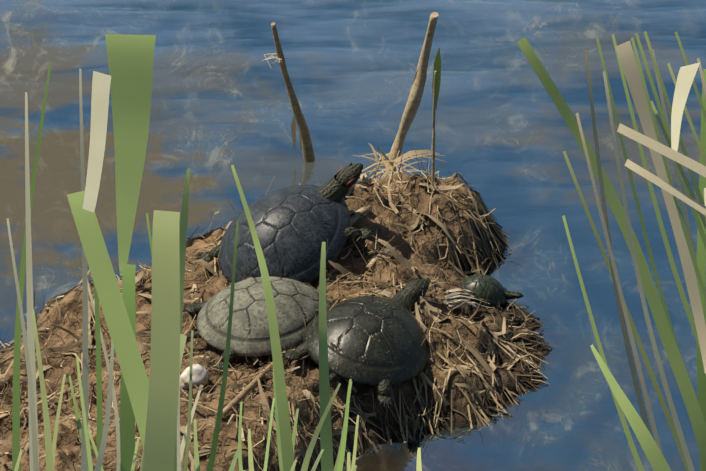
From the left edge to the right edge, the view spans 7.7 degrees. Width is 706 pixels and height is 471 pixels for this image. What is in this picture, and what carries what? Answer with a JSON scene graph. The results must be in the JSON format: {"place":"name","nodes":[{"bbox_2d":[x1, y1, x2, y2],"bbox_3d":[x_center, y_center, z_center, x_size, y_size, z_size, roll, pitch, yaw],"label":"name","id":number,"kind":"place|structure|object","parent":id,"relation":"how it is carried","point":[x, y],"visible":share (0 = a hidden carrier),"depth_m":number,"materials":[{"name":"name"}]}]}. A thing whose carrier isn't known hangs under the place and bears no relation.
{"place":"outdoors","nodes":[
{"label":"outdoors","id":0,"kind":"place"},
{"bbox_2d":[0,0,705,470],"bbox_3d":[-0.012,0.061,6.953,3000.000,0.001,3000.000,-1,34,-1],"label":"water","id":1,"kind":"structure","parent":0,"point":[222,106],"depth_m":7.24,"materials":[{"name":"blue liquid"}]},
{"bbox_2d":[0,173,548,470],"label":"island mound","id":2,"kind":"object","parent":1,"relation":"in","point":[68,304],"visible":0.42,"depth_m":6.73,"materials":[{"name":"brown soil"}]},
{"bbox_2d":[180,364,208,388],"bbox_3d":[-0.202,0.180,6.629,0.034,0.032,0.040,13,36,18],"label":"white stone","id":3,"kind":"object","parent":2,"relation":"on","point":[200,373],"visible":0.75,"depth_m":6.62,"materials":[{"name":"white stone"}]},
{"bbox_2d":[222,350,286,417],"bbox_3d":[-0.125,0.186,6.607,0.008,0.029,0.184,15,37,21],"label":"stick","id":4,"kind":"object","parent":2,"relation":"on","point":[240,396],"visible":0.69,"depth_m":6.59,"materials":[{"name":"brown wood"}]},
{"bbox_2d":[183,276,330,372],"bbox_3d":[-0.125,0.095,6.725,0.202,0.060,0.155,-13,40,-15],"label":"turtle","id":5,"kind":"object","parent":2,"relation":"on","point":[294,300],"visible":0.83,"depth_m":6.70,"materials":[{"name":"grey"}]},
{"bbox_2d":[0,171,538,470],"bbox_3d":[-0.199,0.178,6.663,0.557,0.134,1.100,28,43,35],"label":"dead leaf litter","id":6,"kind":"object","parent":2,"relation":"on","point":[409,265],"visible":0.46,"depth_m":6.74,"materials":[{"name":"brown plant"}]},
{"bbox_2d":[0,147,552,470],"bbox_3d":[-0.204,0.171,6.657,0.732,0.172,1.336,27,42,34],"label":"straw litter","id":7,"kind":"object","parent":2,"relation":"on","point":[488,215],"visible":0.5,"depth_m":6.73,"materials":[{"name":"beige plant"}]},
{"bbox_2d":[196,163,375,285],"bbox_3d":[-0.084,-0.010,6.837,0.260,0.065,0.161,-41,58,-18],"label":"turtle","id":8,"kind":"object","parent":2,"relation":"on","point":[296,226],"visible":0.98,"depth_m":6.82,"materials":[{"name":"grey"}]},
{"bbox_2d":[345,379,356,391],"bbox_3d":[-0.015,0.178,6.673,0.006,0.024,0.058,-28,43,-35],"label":"twig","id":9,"kind":"object","parent":2,"relation":"on","point":[353,387],"visible":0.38,"depth_m":6.66,"materials":[{"name":"brown wood"}]},
{"bbox_2d":[282,278,428,406],"bbox_3d":[0.027,0.119,6.703,0.171,0.067,0.264,25,32,15],"label":"turtle","id":10,"kind":"object","parent":2,"relation":"on","point":[377,341],"visible":0.96,"depth_m":6.66,"materials":[{"name":"black"}]},
{"bbox_2d":[344,177,371,199],"bbox_3d":[0.001,-0.062,6.962,0.015,0.043,0.093,15,37,20],"label":"twig","id":11,"kind":"object","parent":2,"relation":"on","point":[366,179],"visible":0.27,"depth_m":6.97,"materials":[{"name":"brown wood"}]},
{"bbox_2d":[350,205,371,226],"bbox_3d":[-0.014,-0.007,6.880,0.011,0.024,0.117,24,41,31],"label":"twig","id":12,"kind":"object","parent":2,"relation":"on","point":[363,210],"visible":0.33,"depth_m":6.90,"materials":[{"name":"beige wood"}]},
{"bbox_2d":[366,247,396,270],"bbox_3d":[0.037,0.029,6.864,0.010,0.015,0.057,24,41,31],"label":"twig","id":13,"kind":"object","parent":2,"relation":"on","point":[386,251],"visible":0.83,"depth_m":6.85,"materials":[{"name":"brown wood"}]},
{"bbox_2d":[387,12,437,172],"bbox_3d":[0.078,-0.191,7.112,0.072,0.263,0.025,-1,34,-1],"label":"stick","id":14,"kind":"object","parent":2,"relation":"on","point":[413,103],"visible":0.9,"depth_m":7.10,"materials":[{"name":"brown wood"}]},
{"bbox_2d":[419,371,448,405],"bbox_3d":[0.096,0.186,6.692,0.068,0.046,0.007,26,42,33],"label":"twig","id":15,"kind":"object","parent":2,"relation":"on","point":[429,382],"visible":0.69,"depth_m":6.69,"materials":[{"name":"brown wood"}]},
{"bbox_2d":[432,71,436,184],"bbox_3d":[0.107,-0.136,6.947,0.006,0.190,0.010,-1,34,-1],"label":"reed stem","id":16,"kind":"object","parent":2,"relation":"on","point":[433,136],"visible":1,"depth_m":6.95,"materials":[{"name":"green plant"}]},
{"bbox_2d":[443,288,489,310],"bbox_3d":[0.150,0.087,6.849,0.095,0.057,0.047,-28,43,-35],"label":"shredded reed","id":17,"kind":"object","parent":2,"relation":"on","point":[452,296],"visible":0.88,"depth_m":6.83,"materials":[{"name":"grey plant"}]},
{"bbox_2d":[461,274,523,310],"bbox_3d":[0.177,0.069,6.895,0.096,0.030,0.060,13,36,-4],"label":"turtle","id":18,"kind":"object","parent":2,"relation":"on","point":[487,282],"visible":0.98,"depth_m":6.88,"materials":[{"name":"green"}]},
{"bbox_2d":[271,22,314,162],"bbox_3d":[-0.081,-0.192,7.140,0.060,0.232,0.017,1,34,2],"label":"stick","id":19,"kind":"object","parent":1,"relation":"on","point":[307,151],"visible":1,"depth_m":7.15,"materials":[{"name":"brown wood"}]},
{"bbox_2d":[262,48,444,177],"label":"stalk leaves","id":20,"kind":"object","parent":1,"relation":"on","point":[437,64],"visible":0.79,"depth_m":7.16,"materials":[{"name":"beige plant"}]},
{"bbox_2d":[7,31,705,470],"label":"reeds","id":21,"kind":"object","parent":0,"point":[151,403],"visible":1,"depth_m":4.87,"materials":[{"name":"green plant"}]}
]}

